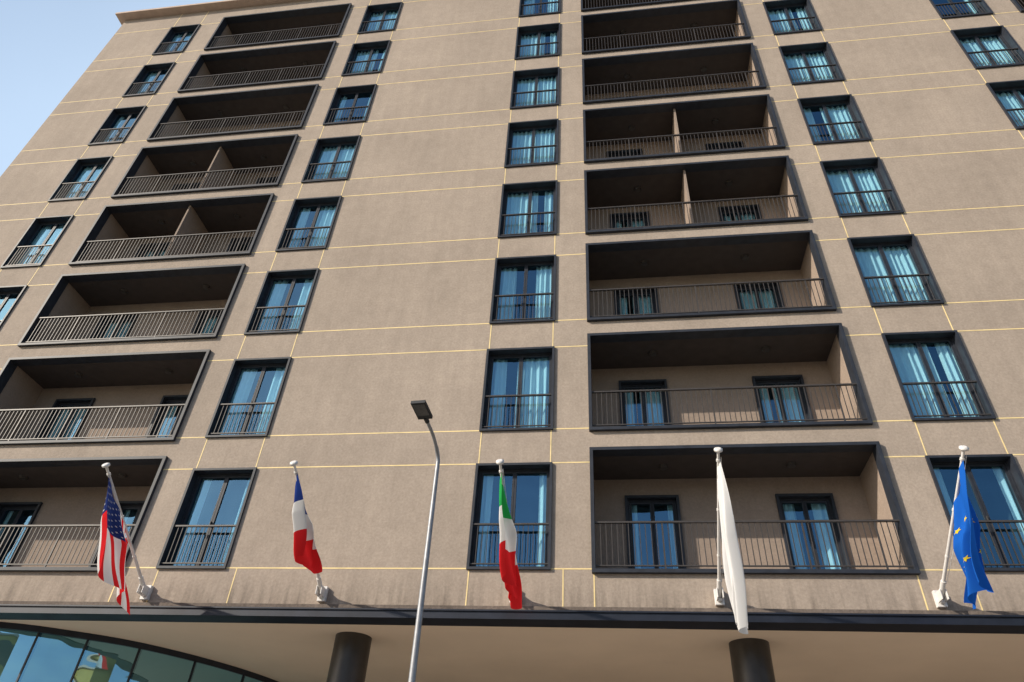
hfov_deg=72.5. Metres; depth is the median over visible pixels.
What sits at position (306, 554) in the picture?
french flag on pole
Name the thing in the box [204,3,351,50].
balcony
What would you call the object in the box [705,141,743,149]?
balcony door
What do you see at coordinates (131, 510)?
balcony door
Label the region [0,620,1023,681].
soffit
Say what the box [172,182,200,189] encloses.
balcony door
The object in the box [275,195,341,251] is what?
window
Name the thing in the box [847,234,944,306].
window
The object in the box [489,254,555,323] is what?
window
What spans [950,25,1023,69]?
window
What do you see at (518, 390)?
window
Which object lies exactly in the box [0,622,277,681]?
curved lobby glazing
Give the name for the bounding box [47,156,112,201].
window
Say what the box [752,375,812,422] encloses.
balcony door
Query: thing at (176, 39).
window
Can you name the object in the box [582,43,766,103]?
balcony
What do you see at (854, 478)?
balcony
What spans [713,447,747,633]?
white flag on pole
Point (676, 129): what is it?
balcony
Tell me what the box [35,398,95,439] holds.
balcony door
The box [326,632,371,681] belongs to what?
column
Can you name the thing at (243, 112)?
balcony
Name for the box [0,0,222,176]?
sky
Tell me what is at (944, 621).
canopy fascia
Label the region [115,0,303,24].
roof cornice
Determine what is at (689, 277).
balcony
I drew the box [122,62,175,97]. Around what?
window
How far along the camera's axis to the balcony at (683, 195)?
21.81 m
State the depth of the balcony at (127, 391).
19.96 m
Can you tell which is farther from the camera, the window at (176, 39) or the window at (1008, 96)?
the window at (176, 39)
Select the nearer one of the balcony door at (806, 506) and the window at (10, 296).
the balcony door at (806, 506)
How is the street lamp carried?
on the pavement
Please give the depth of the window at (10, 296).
22.11 m
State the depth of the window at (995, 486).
14.47 m
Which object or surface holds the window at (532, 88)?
attached to the facade wall
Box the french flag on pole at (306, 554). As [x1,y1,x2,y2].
[290,460,328,601]
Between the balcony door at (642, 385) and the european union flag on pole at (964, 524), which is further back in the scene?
the balcony door at (642, 385)
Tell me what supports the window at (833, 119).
attached to the facade wall
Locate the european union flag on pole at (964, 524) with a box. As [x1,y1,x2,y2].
[932,445,993,608]
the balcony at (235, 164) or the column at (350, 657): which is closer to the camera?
the column at (350, 657)
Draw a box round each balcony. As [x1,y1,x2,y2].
[0,349,210,444]
[0,456,168,571]
[17,264,245,346]
[68,193,274,265]
[111,134,298,198]
[146,84,318,141]
[177,41,336,92]
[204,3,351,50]
[581,0,691,11]
[581,0,750,54]
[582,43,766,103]
[583,94,785,163]
[584,155,808,234]
[585,230,836,321]
[587,323,872,431]
[589,441,920,574]
[1010,0,1023,12]
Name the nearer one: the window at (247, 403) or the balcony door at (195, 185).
the window at (247, 403)
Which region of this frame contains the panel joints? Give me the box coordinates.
[0,0,1023,610]
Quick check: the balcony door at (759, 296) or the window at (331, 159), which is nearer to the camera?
the balcony door at (759, 296)
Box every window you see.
[0,215,73,268]
[0,285,27,327]
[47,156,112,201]
[87,105,146,145]
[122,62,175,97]
[152,24,200,55]
[156,467,256,568]
[205,357,291,437]
[244,268,319,334]
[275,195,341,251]
[301,135,360,182]
[323,84,376,125]
[341,40,390,76]
[357,2,402,33]
[466,462,552,569]
[479,346,554,431]
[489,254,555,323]
[497,180,557,237]
[504,118,558,167]
[510,67,559,109]
[514,23,559,59]
[518,0,560,17]
[763,0,821,34]
[778,42,844,84]
[797,94,871,144]
[820,157,903,217]
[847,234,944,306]
[881,330,995,421]
[925,454,1023,571]
[929,0,992,18]
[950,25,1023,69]
[986,80,1023,129]
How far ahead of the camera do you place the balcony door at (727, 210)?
22.05 m
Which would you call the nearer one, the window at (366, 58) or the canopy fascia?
the canopy fascia
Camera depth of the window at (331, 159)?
24.56 m
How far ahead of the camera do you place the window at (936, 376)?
16.08 m
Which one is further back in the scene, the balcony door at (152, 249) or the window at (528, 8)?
the window at (528, 8)
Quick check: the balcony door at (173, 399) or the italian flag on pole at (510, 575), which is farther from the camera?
the balcony door at (173, 399)
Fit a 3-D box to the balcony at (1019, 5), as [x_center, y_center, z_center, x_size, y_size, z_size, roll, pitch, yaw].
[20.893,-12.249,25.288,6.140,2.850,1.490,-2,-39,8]
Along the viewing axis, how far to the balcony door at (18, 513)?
18.55 m
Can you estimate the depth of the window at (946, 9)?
25.19 m
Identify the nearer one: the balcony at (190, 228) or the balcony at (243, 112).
the balcony at (190, 228)
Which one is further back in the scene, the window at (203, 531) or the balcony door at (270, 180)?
the balcony door at (270, 180)
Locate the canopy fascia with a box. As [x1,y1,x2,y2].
[0,601,1023,633]
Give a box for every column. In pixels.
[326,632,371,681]
[729,638,775,681]
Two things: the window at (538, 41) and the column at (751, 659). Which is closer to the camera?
the column at (751, 659)
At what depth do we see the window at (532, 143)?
23.66 m
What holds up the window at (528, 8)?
attached to the facade wall
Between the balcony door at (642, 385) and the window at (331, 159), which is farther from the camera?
the window at (331, 159)
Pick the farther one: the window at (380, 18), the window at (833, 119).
the window at (380, 18)
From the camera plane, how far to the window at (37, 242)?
23.70 m
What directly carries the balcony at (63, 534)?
attached to the facade wall
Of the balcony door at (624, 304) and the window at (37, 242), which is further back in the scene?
the window at (37, 242)
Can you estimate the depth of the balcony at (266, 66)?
30.08 m
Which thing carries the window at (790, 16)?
attached to the facade wall
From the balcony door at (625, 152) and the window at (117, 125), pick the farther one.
the window at (117, 125)
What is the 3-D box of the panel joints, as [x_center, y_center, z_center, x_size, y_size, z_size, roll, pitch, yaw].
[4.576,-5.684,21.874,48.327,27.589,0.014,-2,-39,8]
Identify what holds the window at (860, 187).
attached to the facade wall
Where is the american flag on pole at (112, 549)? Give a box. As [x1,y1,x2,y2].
[97,463,153,614]
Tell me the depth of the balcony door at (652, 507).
16.32 m
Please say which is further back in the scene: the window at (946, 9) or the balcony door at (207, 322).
the window at (946, 9)
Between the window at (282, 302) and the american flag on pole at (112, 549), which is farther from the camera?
the window at (282, 302)
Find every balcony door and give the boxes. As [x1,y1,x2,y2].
[0,502,42,566]
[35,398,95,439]
[88,501,144,566]
[90,315,137,338]
[134,242,169,257]
[145,395,188,437]
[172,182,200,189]
[190,310,222,333]
[226,237,252,251]
[256,176,278,183]
[606,149,642,157]
[610,211,649,227]
[614,289,658,314]
[619,379,670,425]
[625,495,685,568]
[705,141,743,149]
[718,204,761,220]
[733,283,784,308]
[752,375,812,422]
[775,493,851,568]
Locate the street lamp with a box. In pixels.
[408,400,439,681]
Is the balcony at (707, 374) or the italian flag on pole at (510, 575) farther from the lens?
the balcony at (707, 374)
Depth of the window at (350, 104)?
26.94 m
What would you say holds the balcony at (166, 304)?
attached to the facade wall
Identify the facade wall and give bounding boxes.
[0,0,1023,610]
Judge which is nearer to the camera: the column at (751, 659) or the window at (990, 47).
the column at (751, 659)
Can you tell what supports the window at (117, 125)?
attached to the facade wall
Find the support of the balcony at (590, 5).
attached to the facade wall
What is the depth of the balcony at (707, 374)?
17.68 m
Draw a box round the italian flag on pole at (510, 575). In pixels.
[496,459,521,608]
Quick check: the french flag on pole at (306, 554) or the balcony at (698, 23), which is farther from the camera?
the balcony at (698, 23)
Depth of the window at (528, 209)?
21.64 m
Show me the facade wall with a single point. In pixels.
(374, 512)

